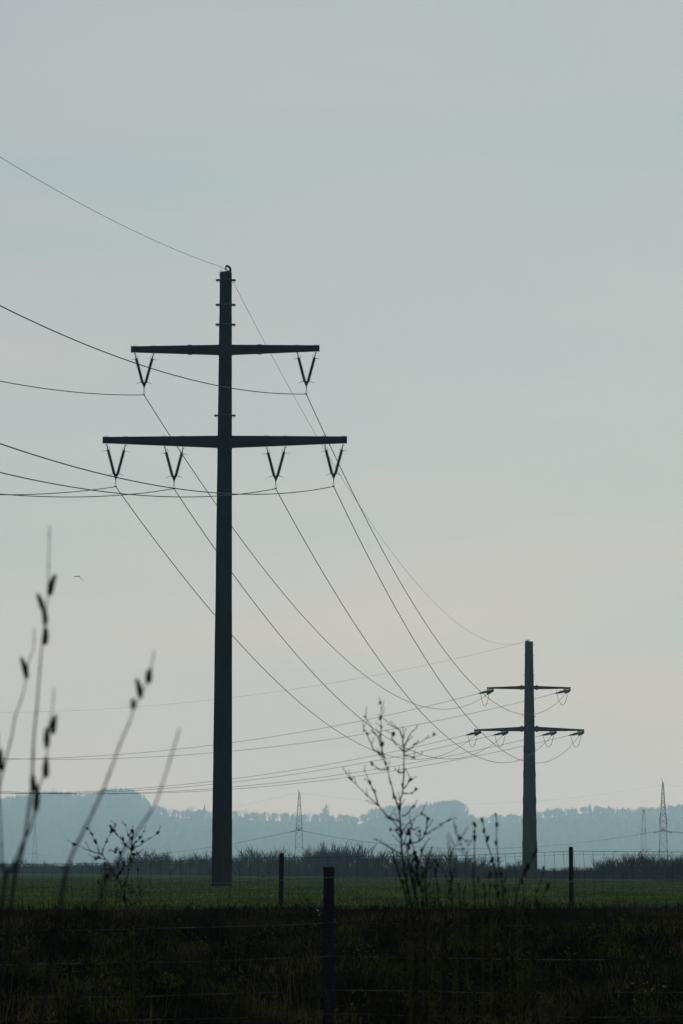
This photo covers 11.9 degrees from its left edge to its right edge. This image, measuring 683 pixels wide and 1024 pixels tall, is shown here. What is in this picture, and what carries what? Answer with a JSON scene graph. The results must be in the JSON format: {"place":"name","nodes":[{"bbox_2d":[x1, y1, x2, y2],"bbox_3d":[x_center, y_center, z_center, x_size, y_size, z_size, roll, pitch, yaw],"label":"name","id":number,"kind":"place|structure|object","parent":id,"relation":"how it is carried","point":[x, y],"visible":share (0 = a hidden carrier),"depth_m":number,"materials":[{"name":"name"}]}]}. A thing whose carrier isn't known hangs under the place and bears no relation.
{"place":"outdoors","nodes":[
{"label":"outdoors","id":0,"kind":"place"},
{"bbox_2d":[0,898,682,1023],"bbox_3d":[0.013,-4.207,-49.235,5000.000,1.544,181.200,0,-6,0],"label":"verge bank","id":1,"kind":"structure","parent":0,"point":[559,920],"depth_m":35.91,"materials":[{"name":"plant"}]},
{"bbox_2d":[0,525,179,1023],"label":"stalks","id":2,"kind":"object","parent":1,"relation":"on","point":[34,788],"visible":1,"depth_m":5.42,"materials":[{"name":"brown plant"}]},
{"bbox_2d":[87,863,115,1023],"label":"seed stalk","id":3,"kind":"object","parent":1,"relation":"on","point":[100,994],"visible":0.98,"depth_m":15.54,"materials":[{"name":"black plant"}]},
{"bbox_2d":[96,875,121,1018],"bbox_3d":[-1.182,2.688,16.651,0.143,1.686,0.134,0,-6,0],"label":"seed stalk","id":4,"kind":"object","parent":1,"relation":"on","point":[118,959],"visible":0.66,"depth_m":16.70,"materials":[{"name":"black plant"}]},
{"bbox_2d":[99,863,121,1023],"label":"seed stalk","id":5,"kind":"object","parent":1,"relation":"on","point":[112,971],"visible":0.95,"depth_m":15.86,"materials":[{"name":"black plant"}]},
{"bbox_2d":[67,822,160,1023],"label":"seeding weed","id":6,"kind":"object","parent":1,"relation":"on","point":[131,848],"visible":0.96,"depth_m":15.89,"materials":[{"name":"brown plant"}]},
{"bbox_2d":[120,867,148,1023],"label":"seed stalk","id":7,"kind":"object","parent":1,"relation":"on","point":[137,869],"visible":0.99,"depth_m":15.22,"materials":[{"name":"black plant"}]},
{"bbox_2d":[0,902,682,1023],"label":"verge herbs","id":8,"kind":"object","parent":1,"relation":"on","point":[355,984],"visible":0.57,"depth_m":34.71,"materials":[{"name":"green plant"}]},
{"bbox_2d":[0,867,682,1023],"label":"wire fence","id":9,"kind":"object","parent":1,"relation":"on","point":[328,877],"visible":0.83,"depth_m":24.80,"materials":[{"name":"brown wood"}]},
{"bbox_2d":[3,893,682,920],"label":"crest grass","id":10,"kind":"structure","parent":1,"relation":"on","point":[364,908],"depth_m":39.14,"materials":[{"name":"plant"}]},
{"bbox_2d":[343,697,455,1023],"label":"seeding weed","id":11,"kind":"object","parent":1,"relation":"on","point":[414,979],"visible":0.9,"depth_m":12.90,"materials":[{"name":"brown plant"}]},
{"bbox_2d":[390,885,417,1023],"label":"seed stalk","id":12,"kind":"object","parent":1,"relation":"on","point":[415,969],"visible":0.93,"depth_m":12.30,"materials":[{"name":"brown plant"}]},
{"bbox_2d":[396,865,426,1023],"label":"seed stalk","id":13,"kind":"object","parent":1,"relation":"on","point":[411,981],"visible":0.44,"depth_m":14.07,"materials":[{"name":"brown plant"}]},
{"bbox_2d":[402,876,436,1023],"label":"seed stalk","id":14,"kind":"object","parent":1,"relation":"on","point":[418,945],"visible":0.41,"depth_m":13.44,"materials":[{"name":"brown plant"}]},
{"bbox_2d":[396,828,443,1023],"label":"seeding weed","id":15,"kind":"object","parent":1,"relation":"on","point":[415,858],"visible":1,"depth_m":11.90,"materials":[{"name":"brown plant"}]},
{"bbox_2d":[406,870,437,1022],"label":"seed stalk","id":16,"kind":"object","parent":1,"relation":"on","point":[423,873],"visible":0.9,"depth_m":12.05,"materials":[{"name":"brown plant"}]},
{"bbox_2d":[409,881,443,1023],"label":"seed stalk","id":17,"kind":"object","parent":1,"relation":"on","point":[429,975],"visible":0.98,"depth_m":12.23,"materials":[{"name":"brown plant"}]},
{"bbox_2d":[419,862,443,1023],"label":"seed stalk","id":18,"kind":"object","parent":1,"relation":"on","point":[433,967],"visible":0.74,"depth_m":14.68,"materials":[{"name":"brown plant"}]},
{"bbox_2d":[426,863,455,1023],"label":"seed stalk","id":19,"kind":"object","parent":1,"relation":"on","point":[441,947],"visible":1,"depth_m":11.89,"materials":[{"name":"black plant"}]},
{"bbox_2d":[427,868,460,1023],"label":"seed stalk","id":20,"kind":"object","parent":1,"relation":"on","point":[452,935],"visible":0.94,"depth_m":11.89,"materials":[{"name":"brown plant"}]},
{"bbox_2d":[441,822,475,1023],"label":"seeding weed","id":21,"kind":"object","parent":1,"relation":"on","point":[459,838],"visible":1,"depth_m":9.43,"materials":[{"name":"black plant"}]},
{"bbox_2d":[444,882,473,1023],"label":"seed stalk","id":22,"kind":"object","parent":1,"relation":"on","point":[456,960],"visible":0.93,"depth_m":13.47,"materials":[{"name":"brown plant"}]},
{"bbox_2d":[455,886,481,1023],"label":"seed stalk","id":23,"kind":"object","parent":1,"relation":"on","point":[467,933],"visible":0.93,"depth_m":14.23,"materials":[{"name":"brown plant"}]},
{"bbox_2d":[458,821,490,1023],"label":"seed stalk","id":24,"kind":"object","parent":1,"relation":"on","point":[474,931],"visible":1,"depth_m":11.90,"materials":[{"name":"brown plant"}]},
{"bbox_2d":[466,876,499,1023],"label":"seed stalk","id":25,"kind":"object","parent":1,"relation":"on","point":[486,942],"visible":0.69,"depth_m":13.62,"materials":[{"name":"brown plant"}]},
{"bbox_2d":[469,882,498,1023],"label":"seed stalk","id":26,"kind":"object","parent":1,"relation":"on","point":[482,951],"visible":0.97,"depth_m":12.08,"materials":[{"name":"brown plant"}]},
{"bbox_2d":[476,871,505,1023],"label":"seed stalk","id":27,"kind":"object","parent":1,"relation":"on","point":[490,874],"visible":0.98,"depth_m":12.39,"materials":[{"name":"brown plant"}]},
{"bbox_2d":[478,884,508,1023],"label":"seed stalk","id":28,"kind":"object","parent":1,"relation":"on","point":[492,936],"visible":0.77,"depth_m":12.59,"materials":[{"name":"brown plant"}]},
{"bbox_2d":[481,818,519,1023],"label":"seed stalk","id":29,"kind":"object","parent":1,"relation":"on","point":[492,859],"visible":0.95,"depth_m":12.31,"materials":[{"name":"brown plant"}]},
{"bbox_2d":[484,876,517,1020],"bbox_3d":[0.601,2.174,12.181,0.162,1.621,0.132,0,-6,0],"label":"seed stalk","id":30,"kind":"object","parent":1,"relation":"on","point":[504,891],"visible":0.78,"depth_m":12.23,"materials":[{"name":"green plant"}]},
{"bbox_2d":[491,813,519,1023],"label":"seed stalk","id":31,"kind":"object","parent":1,"relation":"on","point":[504,1011],"visible":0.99,"depth_m":12.10,"materials":[{"name":"brown plant"}]},
{"bbox_2d":[499,885,523,1023],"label":"seed stalk","id":32,"kind":"object","parent":1,"relation":"on","point":[509,972],"visible":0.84,"depth_m":13.46,"materials":[{"name":"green plant"}]},
{"bbox_2d":[501,886,529,1023],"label":"seed stalk","id":33,"kind":"object","parent":1,"relation":"on","point":[517,937],"visible":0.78,"depth_m":13.96,"materials":[{"name":"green plant"}]},
{"bbox_2d":[498,848,537,1023],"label":"seed stalk","id":34,"kind":"object","parent":1,"relation":"on","point":[512,928],"visible":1,"depth_m":11.40,"materials":[{"name":"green plant"}]},
{"bbox_2d":[515,866,545,1023],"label":"seed stalk","id":35,"kind":"object","parent":1,"relation":"on","point":[533,940],"visible":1,"depth_m":11.40,"materials":[{"name":"black plant"}]},
{"bbox_2d":[514,883,553,1023],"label":"seed stalk","id":36,"kind":"object","parent":1,"relation":"on","point":[539,906],"visible":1,"depth_m":11.40,"materials":[{"name":"black plant"}]},
{"bbox_2d":[0,797,682,870],"bbox_3d":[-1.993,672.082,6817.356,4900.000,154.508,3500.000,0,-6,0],"label":"wooded hills","id":37,"kind":"structure","parent":0,"point":[54,841],"depth_m":5987.02,"materials":[{"name":"grey plant"}]},
{"bbox_2d":[0,786,682,863],"bbox_3d":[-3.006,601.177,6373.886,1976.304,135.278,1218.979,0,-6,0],"label":"broadleaf woods","id":38,"kind":"object","parent":37,"relation":"on","point":[199,816],"visible":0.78,"depth_m":6288.27,"materials":[{"name":"grey plant"}]},
{"bbox_2d":[44,788,680,822],"bbox_3d":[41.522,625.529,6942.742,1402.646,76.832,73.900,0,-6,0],"label":"bare ridge woods","id":39,"kind":"object","parent":37,"relation":"on","point":[180,814],"visible":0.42,"depth_m":6931.21,"materials":[{"name":"grey plant"}]},
{"bbox_2d":[0,870,682,909],"bbox_3d":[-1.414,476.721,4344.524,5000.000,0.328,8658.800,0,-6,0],"label":"green field","id":40,"kind":"structure","parent":0,"point":[75,876],"depth_m":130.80,"materials":[{"name":"green plant"}]},
{"bbox_2d":[29,825,39,863],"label":"lattice tower","id":41,"kind":"structure","parent":40,"relation":"on","point":[35,847],"depth_m":3134.51,"materials":[{"name":"grey metal"}]},
{"bbox_2d":[113,854,133,874],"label":"bare shrub","id":42,"kind":"object","parent":40,"relation":"on","point":[123,858],"visible":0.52,"depth_m":511.93,"materials":[{"name":"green plant"}]},
{"bbox_2d":[128,847,161,874],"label":"bare shrub","id":43,"kind":"object","parent":40,"relation":"on","point":[140,864],"visible":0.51,"depth_m":499.86,"materials":[{"name":"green plant"}]},
{"bbox_2d":[142,849,173,874],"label":"bare shrub","id":44,"kind":"object","parent":40,"relation":"on","point":[157,863],"visible":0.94,"depth_m":491.79,"materials":[{"name":"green plant"}]},
{"bbox_2d":[162,851,180,874],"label":"bare shrub","id":45,"kind":"object","parent":40,"relation":"on","point":[168,863],"visible":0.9,"depth_m":485.78,"materials":[{"name":"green plant"}]},
{"bbox_2d":[178,854,203,872],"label":"bare shrub","id":46,"kind":"object","parent":40,"relation":"on","point":[188,868],"visible":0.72,"depth_m":476.99,"materials":[{"name":"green plant"}]},
{"bbox_2d":[192,849,211,874],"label":"bare shrub","id":47,"kind":"object","parent":40,"relation":"on","point":[208,863],"visible":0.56,"depth_m":467.82,"materials":[{"name":"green plant"}]},
{"bbox_2d":[199,852,211,873],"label":"bare shrub","id":48,"kind":"object","parent":40,"relation":"on","point":[205,864],"visible":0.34,"depth_m":463.40,"materials":[{"name":"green plant"}]},
{"bbox_2d":[103,265,346,886],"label":"power pylon","id":49,"kind":"object","parent":40,"relation":"on","point":[224,441],"visible":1,"depth_m":160.93,"materials":[{"name":"metal"}]},
{"bbox_2d":[0,381,123,394],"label":"conductor wire","id":50,"kind":"object","parent":49,"relation":"attached to","point":[60,390],"visible":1,"depth_m":145.55,"materials":[{"name":"metal"}]},
{"bbox_2d":[13,486,114,494],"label":"conductor wire","id":51,"kind":"object","parent":49,"relation":"attached to","point":[62,492],"visible":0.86,"depth_m":150.87,"materials":[{"name":"metal"}]},
{"bbox_2d":[0,489,170,496],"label":"conductor wire","id":52,"kind":"object","parent":49,"relation":"attached to","point":[81,496],"visible":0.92,"depth_m":143.67,"materials":[{"name":"metal"}]},
{"bbox_2d":[2,158,225,268],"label":"earth wire","id":53,"kind":"object","parent":49,"relation":"attached to","point":[106,217],"visible":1,"depth_m":138.07,"materials":[{"name":"metal"}]},
{"bbox_2d":[0,472,274,496],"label":"conductor wire","id":54,"kind":"object","parent":49,"relation":"attached to","point":[124,493],"visible":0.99,"depth_m":129.28,"materials":[{"name":"metal"}]},
{"bbox_2d":[0,305,287,393],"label":"conductor wire","id":55,"kind":"object","parent":49,"relation":"attached to","point":[131,361],"visible":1,"depth_m":125.00,"materials":[{"name":"metal"}]},
{"bbox_2d":[0,443,333,494],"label":"conductor wire","id":56,"kind":"object","parent":49,"relation":"attached to","point":[152,484],"visible":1,"depth_m":121.88,"materials":[{"name":"metal"}]},
{"bbox_2d":[116,487,471,759],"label":"conductor wire","id":57,"kind":"object","parent":49,"relation":"attached to","point":[242,646],"visible":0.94,"depth_m":199.76,"materials":[{"name":"metal"}]},
{"bbox_2d":[144,395,484,708],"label":"conductor wire","id":58,"kind":"object","parent":49,"relation":"attached to","point":[270,577],"visible":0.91,"depth_m":202.40,"materials":[{"name":"metal"}]},
{"bbox_2d":[174,489,500,758],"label":"conductor wire","id":59,"kind":"object","parent":49,"relation":"hanging from","point":[291,648],"visible":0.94,"depth_m":199.91,"materials":[{"name":"metal"}]},
{"bbox_2d":[227,270,518,644],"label":"earth wire","id":60,"kind":"object","parent":49,"relation":"attached to","point":[343,480],"visible":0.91,"depth_m":208.13,"materials":[{"name":"metal"}]},
{"bbox_2d":[276,489,551,762],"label":"conductor wire","id":61,"kind":"object","parent":49,"relation":"hanging from","point":[371,648],"visible":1,"depth_m":196.53,"materials":[{"name":"metal"}]},
{"bbox_2d":[306,394,565,714],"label":"conductor wire","id":62,"kind":"object","parent":49,"relation":"attached to","point":[395,573],"visible":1,"depth_m":197.50,"materials":[{"name":"metal"}]},
{"bbox_2d":[334,487,578,762],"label":"conductor wire","id":63,"kind":"object","parent":49,"relation":"attached to","point":[416,643],"visible":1,"depth_m":196.13,"materials":[{"name":"metal"}]},
{"bbox_2d":[232,850,251,875],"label":"bare shrub","id":64,"kind":"object","parent":40,"relation":"on","point":[238,867],"visible":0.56,"depth_m":450.13,"materials":[{"name":"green plant"}]},
{"bbox_2d":[233,845,286,873],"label":"bare shrub","id":65,"kind":"object","parent":40,"relation":"on","point":[247,862],"visible":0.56,"depth_m":445.01,"materials":[{"name":"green plant"}]},
{"bbox_2d":[257,850,285,875],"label":"bare shrub","id":66,"kind":"object","parent":40,"relation":"on","point":[267,869],"visible":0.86,"depth_m":434.30,"materials":[{"name":"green plant"}]},
{"bbox_2d":[243,846,301,871],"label":"bare shrub","id":67,"kind":"object","parent":40,"relation":"on","point":[260,867],"visible":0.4,"depth_m":439.40,"materials":[{"name":"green plant"}]},
{"bbox_2d":[288,850,304,870],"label":"bare shrub","id":68,"kind":"object","parent":40,"relation":"on","point":[295,861],"visible":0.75,"depth_m":428.15,"materials":[{"name":"green plant"}]},
{"bbox_2d":[291,791,306,860],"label":"lattice tower","id":69,"kind":"structure","parent":40,"relation":"on","point":[300,824],"depth_m":1850.42,"materials":[{"name":"grey metal"}]},
{"bbox_2d":[311,831,655,848],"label":"conductor wire","id":70,"kind":"object","parent":69,"relation":"attached to","point":[485,848],"visible":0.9,"depth_m":1717.81,"materials":[{"name":"grey metal"}]},
{"bbox_2d":[305,843,325,873],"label":"bare shrub","id":71,"kind":"object","parent":40,"relation":"on","point":[310,854],"visible":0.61,"depth_m":419.00,"materials":[{"name":"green plant"}]},
{"bbox_2d":[314,843,338,866],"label":"bare shrub","id":72,"kind":"object","parent":40,"relation":"on","point":[324,855],"visible":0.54,"depth_m":415.97,"materials":[{"name":"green plant"}]},
{"bbox_2d":[0,847,682,905],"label":"wire fence","id":73,"kind":"object","parent":40,"relation":"on","point":[282,875],"visible":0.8,"depth_m":79.50,"materials":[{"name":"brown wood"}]},
{"bbox_2d":[0,862,682,879],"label":"brushwood","id":74,"kind":"object","parent":40,"relation":"on","point":[578,873],"visible":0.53,"depth_m":390.11,"materials":[{"name":"black plant"}]},
{"bbox_2d":[319,847,365,876],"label":"bare shrub","id":75,"kind":"object","parent":40,"relation":"on","point":[329,858],"visible":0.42,"depth_m":405.43,"materials":[{"name":"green plant"}]},
{"bbox_2d":[325,840,361,876],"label":"bare shrub","id":76,"kind":"object","parent":40,"relation":"on","point":[346,859],"visible":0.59,"depth_m":404.89,"materials":[{"name":"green plant"}]},
{"bbox_2d":[331,847,372,876],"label":"bare shrub","id":77,"kind":"object","parent":40,"relation":"on","point":[342,860],"visible":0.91,"depth_m":401.00,"materials":[{"name":"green plant"}]},
{"bbox_2d":[324,841,390,876],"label":"bare shrub","id":78,"kind":"object","parent":40,"relation":"on","point":[350,858],"visible":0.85,"depth_m":399.55,"materials":[{"name":"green plant"}]},
{"bbox_2d":[366,847,410,876],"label":"bare shrub","id":79,"kind":"object","parent":40,"relation":"on","point":[379,866],"visible":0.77,"depth_m":387.87,"materials":[{"name":"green plant"}]},
{"bbox_2d":[421,848,459,870],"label":"bare shrub","id":80,"kind":"object","parent":40,"relation":"on","point":[430,861],"visible":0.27,"depth_m":378.36,"materials":[{"name":"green plant"}]},
{"bbox_2d":[424,850,470,874],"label":"bare shrub","id":81,"kind":"object","parent":40,"relation":"on","point":[442,865],"visible":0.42,"depth_m":371.52,"materials":[{"name":"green plant"}]},
{"bbox_2d":[444,850,476,875],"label":"bare shrub","id":82,"kind":"object","parent":40,"relation":"on","point":[455,862],"visible":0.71,"depth_m":366.97,"materials":[{"name":"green plant"}]},
{"bbox_2d":[456,860,485,877],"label":"bare shrub","id":83,"kind":"object","parent":40,"relation":"on","point":[467,869],"visible":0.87,"depth_m":360.27,"materials":[{"name":"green plant"}]},
{"bbox_2d":[465,639,583,870],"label":"power pylon","id":84,"kind":"object","parent":40,"relation":"on","point":[529,820],"visible":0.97,"depth_m":360.11,"materials":[{"name":"grey metal"}]},
{"bbox_2d":[0,735,464,793],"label":"conductor wire","id":85,"kind":"object","parent":84,"relation":"attached to","point":[210,781],"visible":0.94,"depth_m":367.18,"materials":[{"name":"metal"}]},
{"bbox_2d":[3,694,474,759],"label":"conductor wire","id":86,"kind":"object","parent":84,"relation":"attached to","point":[266,737],"visible":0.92,"depth_m":366.09,"materials":[{"name":"metal"}]},
{"bbox_2d":[0,642,522,712],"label":"earth wire","id":87,"kind":"object","parent":84,"relation":"attached to","point":[270,692],"visible":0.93,"depth_m":367.67,"materials":[{"name":"metal"}]},
{"bbox_2d":[41,735,491,793],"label":"conductor wire","id":88,"kind":"object","parent":84,"relation":"attached to","point":[254,779],"visible":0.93,"depth_m":366.44,"materials":[{"name":"metal"}]},
{"bbox_2d":[0,736,537,793],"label":"conductor wire","id":89,"kind":"object","parent":84,"relation":"attached to","point":[295,780],"visible":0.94,"depth_m":366.40,"materials":[{"name":"metal"}]},
{"bbox_2d":[3,694,551,759],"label":"conductor wire","id":90,"kind":"object","parent":84,"relation":"attached to","point":[308,742],"visible":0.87,"depth_m":366.99,"materials":[{"name":"metal"}]},
{"bbox_2d":[4,736,564,793],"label":"conductor wire","id":91,"kind":"object","parent":84,"relation":"attached to","point":[304,782],"visible":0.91,"depth_m":366.84,"materials":[{"name":"metal"}]},
{"bbox_2d":[608,848,644,872],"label":"bare shrub","id":92,"kind":"object","parent":40,"relation":"on","point":[624,860],"visible":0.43,"depth_m":327.46,"materials":[{"name":"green plant"}]},
{"bbox_2d":[618,852,635,879],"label":"bare shrub","id":93,"kind":"object","parent":40,"relation":"on","point":[627,863],"visible":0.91,"depth_m":318.70,"materials":[{"name":"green plant"}]},
{"bbox_2d":[640,809,646,864],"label":"lattice tower","id":94,"kind":"structure","parent":40,"relation":"on","point":[644,832],"depth_m":2388.48,"materials":[{"name":"metal"}]},
{"bbox_2d":[633,852,664,879],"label":"bare shrub","id":95,"kind":"object","parent":40,"relation":"on","point":[651,868],"visible":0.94,"depth_m":311.63,"materials":[{"name":"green plant"}]},
{"bbox_2d":[645,853,679,878],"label":"bare shrub","id":96,"kind":"object","parent":40,"relation":"on","point":[659,862],"visible":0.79,"depth_m":311.39,"materials":[{"name":"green plant"}]},
{"bbox_2d":[653,779,673,861],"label":"lattice tower","id":97,"kind":"structure","parent":40,"relation":"on","point":[661,830],"depth_m":1625.08,"materials":[{"name":"metal"}]},
{"bbox_2d":[662,859,682,879],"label":"bare shrub","id":98,"kind":"object","parent":40,"relation":"on","point":[670,870],"visible":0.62,"depth_m":309.16,"materials":[{"name":"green plant"}]},
{"bbox_2d":[665,857,682,877],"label":"bare shrub","id":99,"kind":"object","parent":40,"relation":"on","point":[678,870],"visible":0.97,"depth_m":304.39,"materials":[{"name":"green plant"}]},
{"bbox_2d":[0,0,682,823],"label":"sky","id":100,"kind":"structure","parent":0,"point":[402,190],"materials":[{"name":"grey"}]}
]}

